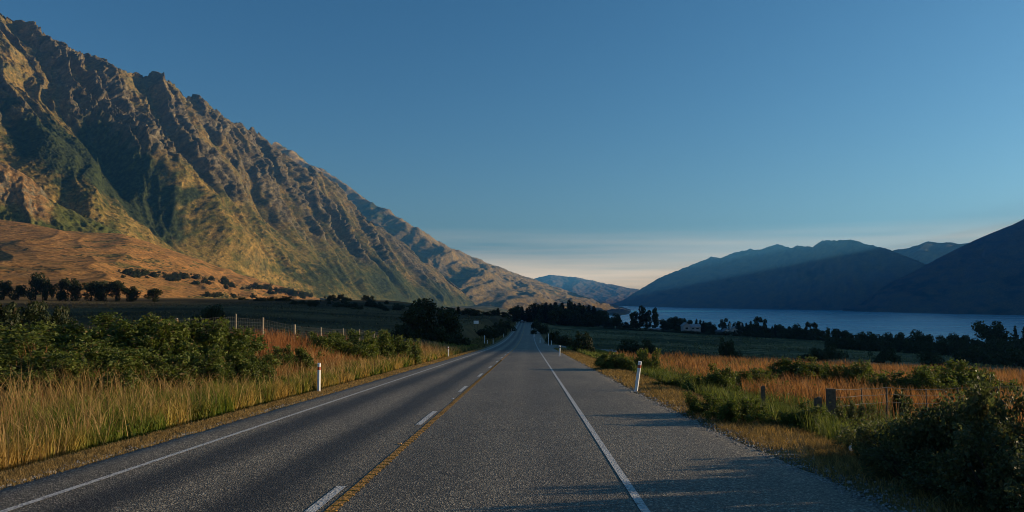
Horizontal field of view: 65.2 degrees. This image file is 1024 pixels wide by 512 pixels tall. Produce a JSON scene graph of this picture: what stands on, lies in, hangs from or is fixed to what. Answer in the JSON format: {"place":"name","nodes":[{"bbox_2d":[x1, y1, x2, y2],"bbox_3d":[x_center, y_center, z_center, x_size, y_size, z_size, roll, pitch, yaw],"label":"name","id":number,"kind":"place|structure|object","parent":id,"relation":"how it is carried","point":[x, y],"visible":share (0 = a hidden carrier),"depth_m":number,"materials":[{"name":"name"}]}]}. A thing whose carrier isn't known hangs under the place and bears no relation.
{"place":"outdoors","nodes":[
{"label":"outdoors","id":0,"kind":"place"},
{"bbox_2d":[0,162,121,233],"bbox_3d":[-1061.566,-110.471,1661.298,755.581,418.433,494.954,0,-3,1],"label":"knoll","id":1,"kind":"structure","parent":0,"point":[24,198],"depth_m":1546.65,"materials":[{"name":"stone"}]},
{"bbox_2d":[0,219,319,299],"bbox_3d":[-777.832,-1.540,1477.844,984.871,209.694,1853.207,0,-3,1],"label":"foothill","id":2,"kind":"structure","parent":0,"point":[55,256],"depth_m":1070.68,"materials":[{"name":"plant"}]},
{"bbox_2d":[0,13,474,306],"bbox_3d":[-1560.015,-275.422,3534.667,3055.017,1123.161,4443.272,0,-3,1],"label":"mountain","id":3,"kind":"structure","parent":0,"point":[155,158],"depth_m":2565.05,"materials":[{"name":"stone"}]},
{"bbox_2d":[0,321,894,511],"bbox_3d":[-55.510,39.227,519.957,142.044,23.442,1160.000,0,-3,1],"label":"road","id":4,"kind":"structure","parent":0,"point":[524,420],"depth_m":12.18,"materials":[{"name":"asphalt"}]},
{"bbox_2d":[272,142,630,315],"bbox_3d":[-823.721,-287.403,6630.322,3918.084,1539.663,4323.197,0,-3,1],"label":"mountain","id":5,"kind":"structure","parent":0,"point":[478,282],"depth_m":5788.93,"materials":[{"name":"stone"}]},
{"bbox_2d":[0,296,1023,511],"bbox_3d":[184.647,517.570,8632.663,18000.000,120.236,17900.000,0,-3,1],"label":"ground","id":6,"kind":"structure","parent":0,"point":[469,332],"depth_m":211.16,"materials":[{"name":"green plant"}]},
{"bbox_2d":[0,280,13,299],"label":"broadleaf tree","id":7,"kind":"object","parent":6,"relation":"on","point":[6,288],"visible":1,"depth_m":388.90,"materials":[{"name":"green plant"}]},
{"bbox_2d":[9,284,26,299],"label":"broadleaf tree","id":8,"kind":"object","parent":6,"relation":"on","point":[20,291],"visible":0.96,"depth_m":388.18,"materials":[{"name":"green plant"}]},
{"bbox_2d":[0,301,50,336],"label":"shrub","id":9,"kind":"object","parent":6,"relation":"on","point":[12,315],"visible":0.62,"depth_m":61.40,"materials":[{"name":"green plant"}]},
{"bbox_2d":[25,272,47,299],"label":"broadleaf tree","id":10,"kind":"object","parent":6,"relation":"on","point":[35,282],"visible":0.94,"depth_m":387.86,"materials":[{"name":"green plant"}]},
{"bbox_2d":[0,328,81,366],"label":"shrub","id":11,"kind":"object","parent":6,"relation":"on","point":[27,341],"visible":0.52,"depth_m":26.07,"materials":[{"name":"green plant"}]},
{"bbox_2d":[19,300,68,332],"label":"shrub","id":12,"kind":"object","parent":6,"relation":"on","point":[33,308],"visible":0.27,"depth_m":66.02,"materials":[{"name":"green plant"}]},
{"bbox_2d":[0,350,95,391],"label":"shrub","id":13,"kind":"object","parent":6,"relation":"on","point":[72,365],"visible":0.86,"depth_m":22.23,"materials":[{"name":"green plant"}]},
{"bbox_2d":[41,278,55,299],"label":"broadleaf tree","id":14,"kind":"object","parent":6,"relation":"on","point":[49,286],"visible":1,"depth_m":389.20,"materials":[{"name":"green plant"}]},
{"bbox_2d":[53,279,68,300],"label":"broadleaf tree","id":15,"kind":"object","parent":6,"relation":"on","point":[61,294],"visible":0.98,"depth_m":389.21,"materials":[{"name":"green plant"}]},
{"bbox_2d":[50,305,78,332],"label":"shrub","id":16,"kind":"object","parent":6,"relation":"on","point":[57,313],"visible":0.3,"depth_m":68.38,"materials":[{"name":"green plant"}]},
{"bbox_2d":[0,319,131,357],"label":"shrub","id":17,"kind":"object","parent":6,"relation":"on","point":[59,338],"visible":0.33,"depth_m":28.76,"materials":[{"name":"green plant"}]},
{"bbox_2d":[63,277,81,300],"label":"broadleaf tree","id":18,"kind":"object","parent":6,"relation":"on","point":[73,289],"visible":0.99,"depth_m":388.61,"materials":[{"name":"green plant"}]},
{"bbox_2d":[79,281,106,300],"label":"broadleaf tree","id":19,"kind":"object","parent":6,"relation":"on","point":[88,287],"visible":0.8,"depth_m":387.61,"materials":[{"name":"green plant"}]},
{"bbox_2d":[93,281,112,300],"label":"broadleaf tree","id":20,"kind":"object","parent":6,"relation":"on","point":[101,291],"visible":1,"depth_m":387.42,"materials":[{"name":"green plant"}]},
{"bbox_2d":[27,308,197,360],"bbox_3d":[-14.693,3.118,30.226,5.321,2.263,5.488,-1,-3,14],"label":"shrub","id":21,"kind":"object","parent":6,"relation":"on","point":[126,330],"visible":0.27,"depth_m":29.96,"materials":[{"name":"green plant"}]},
{"bbox_2d":[108,280,124,300],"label":"broadleaf tree","id":22,"kind":"object","parent":6,"relation":"on","point":[117,285],"visible":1,"depth_m":388.24,"materials":[{"name":"green plant"}]},
{"bbox_2d":[43,339,203,394],"bbox_3d":[-12.389,3.383,24.664,4.390,1.725,4.257,-1,-3,13],"label":"shrub","id":23,"kind":"object","parent":6,"relation":"on","point":[108,363],"visible":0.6,"depth_m":24.23,"materials":[{"name":"green plant"}]},
{"bbox_2d":[119,286,140,301],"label":"broadleaf tree","id":24,"kind":"object","parent":6,"relation":"on","point":[133,293],"visible":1,"depth_m":387.74,"materials":[{"name":"green plant"}]},
{"bbox_2d":[87,311,202,365],"bbox_3d":[-13.805,3.284,31.258,5.125,2.242,5.759,2,-3,-27],"label":"shrub","id":25,"kind":"object","parent":6,"relation":"on","point":[150,341],"visible":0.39,"depth_m":29.59,"materials":[{"name":"green plant"}]},
{"bbox_2d":[143,288,162,301],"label":"broadleaf tree","id":26,"kind":"object","parent":6,"relation":"on","point":[153,294],"visible":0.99,"depth_m":387.91,"materials":[{"name":"green plant"}]},
{"bbox_2d":[111,346,233,392],"bbox_3d":[-11.525,3.774,26.581,4.428,1.763,3.940,1,-3,-24],"label":"shrub","id":27,"kind":"object","parent":6,"relation":"on","point":[188,360],"visible":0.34,"depth_m":26.57,"materials":[{"name":"green plant"}]},
{"bbox_2d":[91,316,262,361],"bbox_3d":[-12.877,3.510,32.102,6.005,2.286,5.562,0,-3,-9],"label":"shrub","id":28,"kind":"object","parent":6,"relation":"on","point":[196,327],"visible":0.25,"depth_m":31.22,"materials":[{"name":"green plant"}]},
{"bbox_2d":[191,304,226,322],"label":"shrub","id":29,"kind":"object","parent":6,"relation":"on","point":[212,312],"visible":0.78,"depth_m":130.05,"materials":[{"name":"green plant"}]},
{"bbox_2d":[0,326,440,424],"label":"rusty seed grass","id":30,"kind":"structure","parent":6,"relation":"on","point":[283,341],"depth_m":45.00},
{"bbox_2d":[187,315,270,361],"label":"shrub","id":31,"kind":"object","parent":6,"relation":"on","point":[219,328],"visible":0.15,"depth_m":32.43,"materials":[{"name":"green plant"}]},
{"bbox_2d":[179,346,282,386],"bbox_3d":[-10.865,4.146,28.477,3.982,1.811,4.299,2,-4,-38],"label":"shrub","id":32,"kind":"object","parent":6,"relation":"on","point":[240,364],"visible":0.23,"depth_m":28.46,"materials":[{"name":"green plant"}]},
{"bbox_2d":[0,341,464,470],"bbox_3d":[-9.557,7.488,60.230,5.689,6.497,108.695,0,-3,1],"label":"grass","id":33,"kind":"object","parent":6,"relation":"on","point":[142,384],"visible":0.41,"depth_m":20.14,"materials":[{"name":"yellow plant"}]},
{"bbox_2d":[206,332,268,363],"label":"shrub","id":34,"kind":"object","parent":6,"relation":"on","point":[246,337],"visible":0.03,"depth_m":32.07,"materials":[{"name":"green plant"}]},
{"bbox_2d":[0,340,477,471],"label":"tall verge grass","id":35,"kind":"structure","parent":6,"relation":"on","point":[278,392],"depth_m":20.23,"materials":[{"name":"plant"}]},
{"bbox_2d":[0,348,483,489],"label":"dry edge grass","id":36,"kind":"structure","parent":6,"relation":"on","point":[16,472],"depth_m":14.99,"materials":[{"name":"plant"}]},
{"bbox_2d":[0,300,496,342],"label":"dull paddock grass","id":37,"kind":"structure","parent":6,"relation":"on","point":[182,310],"depth_m":234.23,"materials":[{"name":"plant"}]},
{"bbox_2d":[230,347,291,385],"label":"shrub","id":38,"kind":"object","parent":6,"relation":"on","point":[264,362],"visible":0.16,"depth_m":30.22,"materials":[{"name":"green plant"}]},
{"bbox_2d":[147,314,374,339],"bbox_3d":[-14.712,6.214,61.589,0.735,4.147,59.125,0,-3,0],"label":"wire fence","id":39,"kind":"object","parent":6,"relation":"on","point":[294,327],"visible":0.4,"depth_m":48.16,"materials":[{"name":"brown metal"}]},
{"bbox_2d":[270,343,324,370],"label":"shrub","id":40,"kind":"object","parent":6,"relation":"on","point":[299,359],"visible":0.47,"depth_m":38.28,"materials":[{"name":"green plant"}]},
{"bbox_2d":[303,331,364,355],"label":"shrub","id":41,"kind":"object","parent":6,"relation":"on","point":[336,342],"visible":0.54,"depth_m":49.64,"materials":[{"name":"green plant"}]},
{"bbox_2d":[293,328,380,361],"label":"shrub","id":42,"kind":"object","parent":6,"relation":"on","point":[363,351],"visible":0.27,"depth_m":51.92,"materials":[{"name":"green plant"}]},
{"bbox_2d":[358,329,412,361],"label":"shrub","id":43,"kind":"object","parent":6,"relation":"on","point":[387,346],"visible":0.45,"depth_m":56.19,"materials":[{"name":"green plant"}]},
{"bbox_2d":[390,324,422,339],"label":"shrub","id":44,"kind":"object","parent":6,"relation":"on","point":[407,332],"visible":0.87,"depth_m":117.58,"materials":[{"name":"green plant"}]},
{"bbox_2d":[395,336,421,364],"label":"shrub","id":45,"kind":"object","parent":6,"relation":"on","point":[414,351],"visible":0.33,"depth_m":61.49,"materials":[{"name":"green plant"}]},
{"bbox_2d":[399,306,428,338],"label":"broadleaf tree","id":46,"kind":"object","parent":6,"relation":"on","point":[414,318],"visible":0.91,"depth_m":125.57,"materials":[{"name":"green plant"}]},
{"bbox_2d":[403,298,455,337],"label":"broadleaf tree","id":47,"kind":"object","parent":6,"relation":"on","point":[430,325],"visible":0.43,"depth_m":128.01,"materials":[{"name":"green plant"}]},
{"bbox_2d":[420,326,461,343],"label":"shrub","id":48,"kind":"object","parent":6,"relation":"on","point":[440,335],"visible":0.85,"depth_m":120.74,"materials":[{"name":"green plant"}]},
{"bbox_2d":[435,311,463,334],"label":"broadleaf tree","id":49,"kind":"object","parent":6,"relation":"on","point":[452,326],"visible":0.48,"depth_m":131.72,"materials":[{"name":"green plant"}]},
{"bbox_2d":[450,332,470,345],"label":"shrub","id":50,"kind":"object","parent":6,"relation":"on","point":[462,341],"visible":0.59,"depth_m":127.59,"materials":[{"name":"green plant"}]},
{"bbox_2d":[0,361,976,511],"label":"loose gravel","id":51,"kind":"structure","parent":6,"relation":"on","point":[854,492],"depth_m":11.93,"materials":[{"name":"gravel"}]},
{"bbox_2d":[464,320,516,351],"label":"verge grass","id":52,"kind":"structure","parent":6,"relation":"on","point":[479,341],"depth_m":166.41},
{"bbox_2d":[483,325,500,339],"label":"shrub","id":53,"kind":"object","parent":6,"relation":"on","point":[496,333],"visible":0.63,"depth_m":203.98,"materials":[{"name":"green plant"}]},
{"bbox_2d":[1,348,1007,463],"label":"verge weed foliage","id":54,"kind":"object","parent":6,"relation":"on","point":[410,362],"visible":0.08,"depth_m":20.82,"materials":[{"name":"green plant"}]},
{"bbox_2d":[506,306,521,321],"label":"broadleaf tree","id":55,"kind":"object","parent":6,"relation":"on","point":[515,312],"visible":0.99,"depth_m":482.58,"materials":[{"name":"green plant"}]},
{"bbox_2d":[531,324,548,333],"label":"shrub","id":56,"kind":"object","parent":6,"relation":"on","point":[544,329],"visible":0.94,"depth_m":258.04,"materials":[{"name":"green plant"}]},
{"bbox_2d":[544,331,562,343],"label":"shrub","id":57,"kind":"object","parent":6,"relation":"on","point":[553,336],"visible":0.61,"depth_m":157.19,"materials":[{"name":"green plant"}]},
{"bbox_2d":[557,307,573,325],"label":"broadleaf tree","id":58,"kind":"object","parent":6,"relation":"on","point":[566,321],"visible":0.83,"depth_m":457.28,"materials":[{"name":"green plant"}]},
{"bbox_2d":[566,331,594,351],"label":"shrub","id":59,"kind":"object","parent":6,"relation":"on","point":[584,341],"visible":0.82,"depth_m":94.07,"materials":[{"name":"green plant"}]},
{"bbox_2d":[593,352,633,369],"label":"shrub","id":60,"kind":"object","parent":6,"relation":"on","point":[616,361],"visible":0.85,"depth_m":45.05,"materials":[{"name":"green plant"}]},
{"bbox_2d":[609,313,622,327],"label":"broadleaf tree","id":61,"kind":"object","parent":6,"relation":"on","point":[617,318],"visible":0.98,"depth_m":435.79,"materials":[{"name":"green plant"}]},
{"bbox_2d":[617,339,650,354],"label":"shrub","id":62,"kind":"object","parent":6,"relation":"on","point":[631,347],"visible":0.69,"depth_m":110.11,"materials":[{"name":"green plant"}]},
{"bbox_2d":[629,311,638,327],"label":"gum tree","id":63,"kind":"object","parent":6,"relation":"on","point":[633,321],"visible":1,"depth_m":431.51,"materials":[{"name":"green plant"}]},
{"bbox_2d":[635,305,646,328],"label":"gum tree","id":64,"kind":"object","parent":6,"relation":"on","point":[641,319],"visible":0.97,"depth_m":435.08,"materials":[{"name":"green plant"}]},
{"bbox_2d":[627,347,661,370],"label":"shrub","id":65,"kind":"object","parent":6,"relation":"on","point":[642,355],"visible":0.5,"depth_m":44.10,"materials":[{"name":"green plant"}]},
{"bbox_2d":[651,307,658,327],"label":"poplar tree","id":66,"kind":"object","parent":6,"relation":"on","point":[654,316],"visible":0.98,"depth_m":441.43,"materials":[{"name":"green plant"}]},
{"bbox_2d":[669,316,683,330],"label":"broadleaf tree","id":67,"kind":"object","parent":6,"relation":"on","point":[675,320],"visible":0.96,"depth_m":424.67,"materials":[{"name":"green plant"}]},
{"bbox_2d":[652,373,701,386],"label":"shrub","id":68,"kind":"object","parent":6,"relation":"on","point":[670,382],"visible":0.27,"depth_m":30.29,"materials":[{"name":"green plant"}]},
{"bbox_2d":[680,322,700,331],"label":"house","id":69,"kind":"structure","parent":6,"relation":"on","point":[689,327],"depth_m":412.68,"materials":[{"name":"grey metal"}]},
{"bbox_2d":[682,390,730,416],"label":"shrub","id":70,"kind":"object","parent":6,"relation":"on","point":[710,402],"visible":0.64,"depth_m":19.23,"materials":[{"name":"green plant"}]},
{"bbox_2d":[680,363,743,397],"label":"shrub","id":71,"kind":"object","parent":6,"relation":"on","point":[715,378],"visible":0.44,"depth_m":28.39,"materials":[{"name":"green plant"}]},
{"bbox_2d":[718,338,742,358],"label":"shrub","id":72,"kind":"object","parent":6,"relation":"on","point":[723,350],"visible":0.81,"depth_m":116.48,"materials":[{"name":"green plant"}]},
{"bbox_2d":[693,397,773,424],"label":"shrub","id":73,"kind":"object","parent":6,"relation":"on","point":[728,410],"visible":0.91,"depth_m":17.36,"materials":[{"name":"green plant"}]},
{"bbox_2d":[566,346,903,463],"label":"green verge grass","id":74,"kind":"structure","parent":6,"relation":"on","point":[824,427],"depth_m":24.93,"materials":[{"name":"plant"}]},
{"bbox_2d":[710,367,787,389],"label":"shrub","id":75,"kind":"object","parent":6,"relation":"on","point":[756,373],"visible":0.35,"depth_m":36.80,"materials":[{"name":"green plant"}]},
{"bbox_2d":[750,316,762,334],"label":"gum tree","id":76,"kind":"object","parent":6,"relation":"on","point":[756,320],"visible":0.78,"depth_m":415.35,"materials":[{"name":"green plant"}]},
{"bbox_2d":[542,327,1023,377],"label":"paddock seed grass","id":77,"kind":"structure","parent":6,"relation":"on","point":[767,349],"depth_m":202.41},
{"bbox_2d":[751,354,823,382],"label":"shrub","id":78,"kind":"object","parent":6,"relation":"on","point":[784,365],"visible":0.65,"depth_m":50.44,"materials":[{"name":"green plant"}]},
{"bbox_2d":[554,347,1023,511],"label":"mown verge grass","id":79,"kind":"structure","parent":6,"relation":"on","point":[671,390],"depth_m":14.02,"materials":[{"name":"plant"}]},
{"bbox_2d":[765,402,837,433],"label":"shrub","id":80,"kind":"object","parent":6,"relation":"on","point":[784,415],"visible":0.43,"depth_m":16.99,"materials":[{"name":"green plant"}]},
{"bbox_2d":[796,347,828,361],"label":"shrub","id":81,"kind":"object","parent":6,"relation":"on","point":[822,355],"visible":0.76,"depth_m":117.64,"materials":[{"name":"green plant"}]},
{"bbox_2d":[609,350,1023,434],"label":"orange paddock grass","id":82,"kind":"structure","parent":6,"relation":"on","point":[693,362],"depth_m":43.37,"materials":[{"name":"plant"}]},
{"bbox_2d":[627,353,1022,434],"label":"green paddock grass","id":83,"kind":"structure","parent":6,"relation":"on","point":[882,408],"depth_m":34.47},
{"bbox_2d":[816,345,848,359],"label":"shrub","id":84,"kind":"object","parent":6,"relation":"on","point":[831,352],"visible":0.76,"depth_m":132.29,"materials":[{"name":"green plant"}]},
{"bbox_2d":[818,359,877,389],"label":"shrub","id":85,"kind":"object","parent":6,"relation":"on","point":[852,372],"visible":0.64,"depth_m":45.89,"materials":[{"name":"green plant"}]},
{"bbox_2d":[840,338,862,350],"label":"shrub","id":86,"kind":"object","parent":6,"relation":"on","point":[855,342],"visible":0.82,"depth_m":240.34,"materials":[{"name":"green plant"}]},
{"bbox_2d":[836,397,877,425],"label":"shrub","id":87,"kind":"object","parent":6,"relation":"on","point":[852,408],"visible":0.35,"depth_m":20.12,"materials":[{"name":"green plant"}]},
{"bbox_2d":[832,423,883,453],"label":"shrub","id":88,"kind":"object","parent":6,"relation":"on","point":[847,443],"visible":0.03,"depth_m":13.49,"materials":[{"name":"green plant"}]},
{"bbox_2d":[836,413,918,462],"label":"shrub","id":89,"kind":"object","parent":6,"relation":"on","point":[848,436],"visible":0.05,"depth_m":12.71,"materials":[{"name":"green plant"}]},
{"bbox_2d":[867,348,901,363],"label":"shrub","id":90,"kind":"object","parent":6,"relation":"on","point":[882,355],"visible":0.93,"depth_m":119.77,"materials":[{"name":"green plant"}]},
{"bbox_2d":[891,389,910,417],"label":"shrub","id":91,"kind":"object","parent":6,"relation":"on","point":[898,395],"visible":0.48,"depth_m":26.30,"materials":[{"name":"green plant"}]},
{"bbox_2d":[855,441,953,483],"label":"shrub","id":92,"kind":"object","parent":6,"relation":"on","point":[876,458],"visible":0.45,"depth_m":10.53,"materials":[{"name":"green plant"}]},
{"bbox_2d":[843,405,974,476],"bbox_3d":[6.052,2.742,11.639,2.302,1.272,2.556,-2,-4,28],"label":"shrub","id":93,"kind":"object","parent":6,"relation":"on","point":[910,446],"visible":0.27,"depth_m":10.92,"materials":[{"name":"green plant"}]},
{"bbox_2d":[905,329,923,344],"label":"broadleaf tree","id":94,"kind":"object","parent":6,"relation":"on","point":[917,334],"visible":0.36,"depth_m":241.94,"materials":[{"name":"green plant"}]},
{"bbox_2d":[826,387,1011,422],"bbox_3d":[12.170,4.593,23.388,11.628,2.244,1.702,2,-4,-34],"label":"wire fence","id":95,"kind":"object","parent":6,"relation":"on","point":[831,397],"visible":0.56,"depth_m":22.04,"materials":[{"name":"brown wood"}]},
{"bbox_2d":[867,364,978,399],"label":"shrub","id":96,"kind":"object","parent":6,"relation":"on","point":[923,377],"visible":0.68,"depth_m":40.08,"materials":[{"name":"green plant"}]},
{"bbox_2d":[916,350,944,365],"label":"shrub","id":97,"kind":"object","parent":6,"relation":"on","point":[930,358],"visible":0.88,"depth_m":115.86,"materials":[{"name":"green plant"}]},
{"bbox_2d":[883,381,1021,460],"bbox_3d":[6.309,2.526,10.902,2.165,1.680,1.741,-2,-4,33],"label":"shrub","id":98,"kind":"object","parent":6,"relation":"on","point":[906,425],"visible":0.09,"depth_m":10.96,"materials":[{"name":"green plant"}]},
{"bbox_2d":[888,443,1020,510],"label":"shrub","id":99,"kind":"object","parent":6,"relation":"on","point":[945,483],"visible":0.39,"depth_m":9.22,"materials":[{"name":"green plant"}]},
{"bbox_2d":[918,363,1023,468],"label":"shrub","id":100,"kind":"object","parent":6,"relation":"on","point":[979,395],"visible":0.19,"depth_m":9.89,"materials":[{"name":"green plant"}]},
{"bbox_2d":[930,358,1019,398],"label":"shrub","id":101,"kind":"object","parent":6,"relation":"on","point":[961,369],"visible":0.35,"depth_m":43.03,"materials":[{"name":"green plant"}]},
{"bbox_2d":[931,415,1023,511],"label":"shrub","id":102,"kind":"object","parent":6,"relation":"on","point":[1005,480],"visible":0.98,"depth_m":8.64,"materials":[{"name":"green plant"}]},
{"bbox_2d":[971,320,1012,342],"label":"broadleaf tree","id":103,"kind":"object","parent":6,"relation":"on","point":[990,333],"visible":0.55,"depth_m":250.09,"materials":[{"name":"green plant"}]},
{"bbox_2d":[0,0,1023,289],"label":"sky","id":104,"kind":"structure","parent":0,"point":[633,144],"materials":[{"name":"blue"}]},
{"bbox_2d":[535,275,638,303],"bbox_3d":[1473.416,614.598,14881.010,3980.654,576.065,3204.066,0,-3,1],"label":"mountain","id":105,"kind":"structure","parent":0,"point":[604,292],"depth_m":14771.03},
{"bbox_2d":[614,240,926,309],"bbox_3d":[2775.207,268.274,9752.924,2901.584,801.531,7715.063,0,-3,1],"label":"mountain","id":106,"kind":"structure","parent":0,"point":[832,275],"depth_m":8119.61,"materials":[{"name":"stone"}]},
{"bbox_2d":[609,306,1023,342],"bbox_3d":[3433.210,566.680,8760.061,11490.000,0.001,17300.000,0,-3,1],"label":"lake","id":107,"kind":"structure","parent":0,"point":[936,325],"depth_m":3609.03,"materials":[{"name":"teal liquid"}]},
{"bbox_2d":[893,241,967,263],"bbox_3d":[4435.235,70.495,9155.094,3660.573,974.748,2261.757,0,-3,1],"label":"mountain","id":108,"kind":"structure","parent":0,"point":[927,252],"depth_m":8797.85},
{"bbox_2d":[843,219,1023,314],"bbox_3d":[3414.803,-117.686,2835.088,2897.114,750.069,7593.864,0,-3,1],"label":"mountain","id":109,"kind":"structure","parent":0,"point":[983,275],"depth_m":5660.74,"materials":[{"name":"stone"}]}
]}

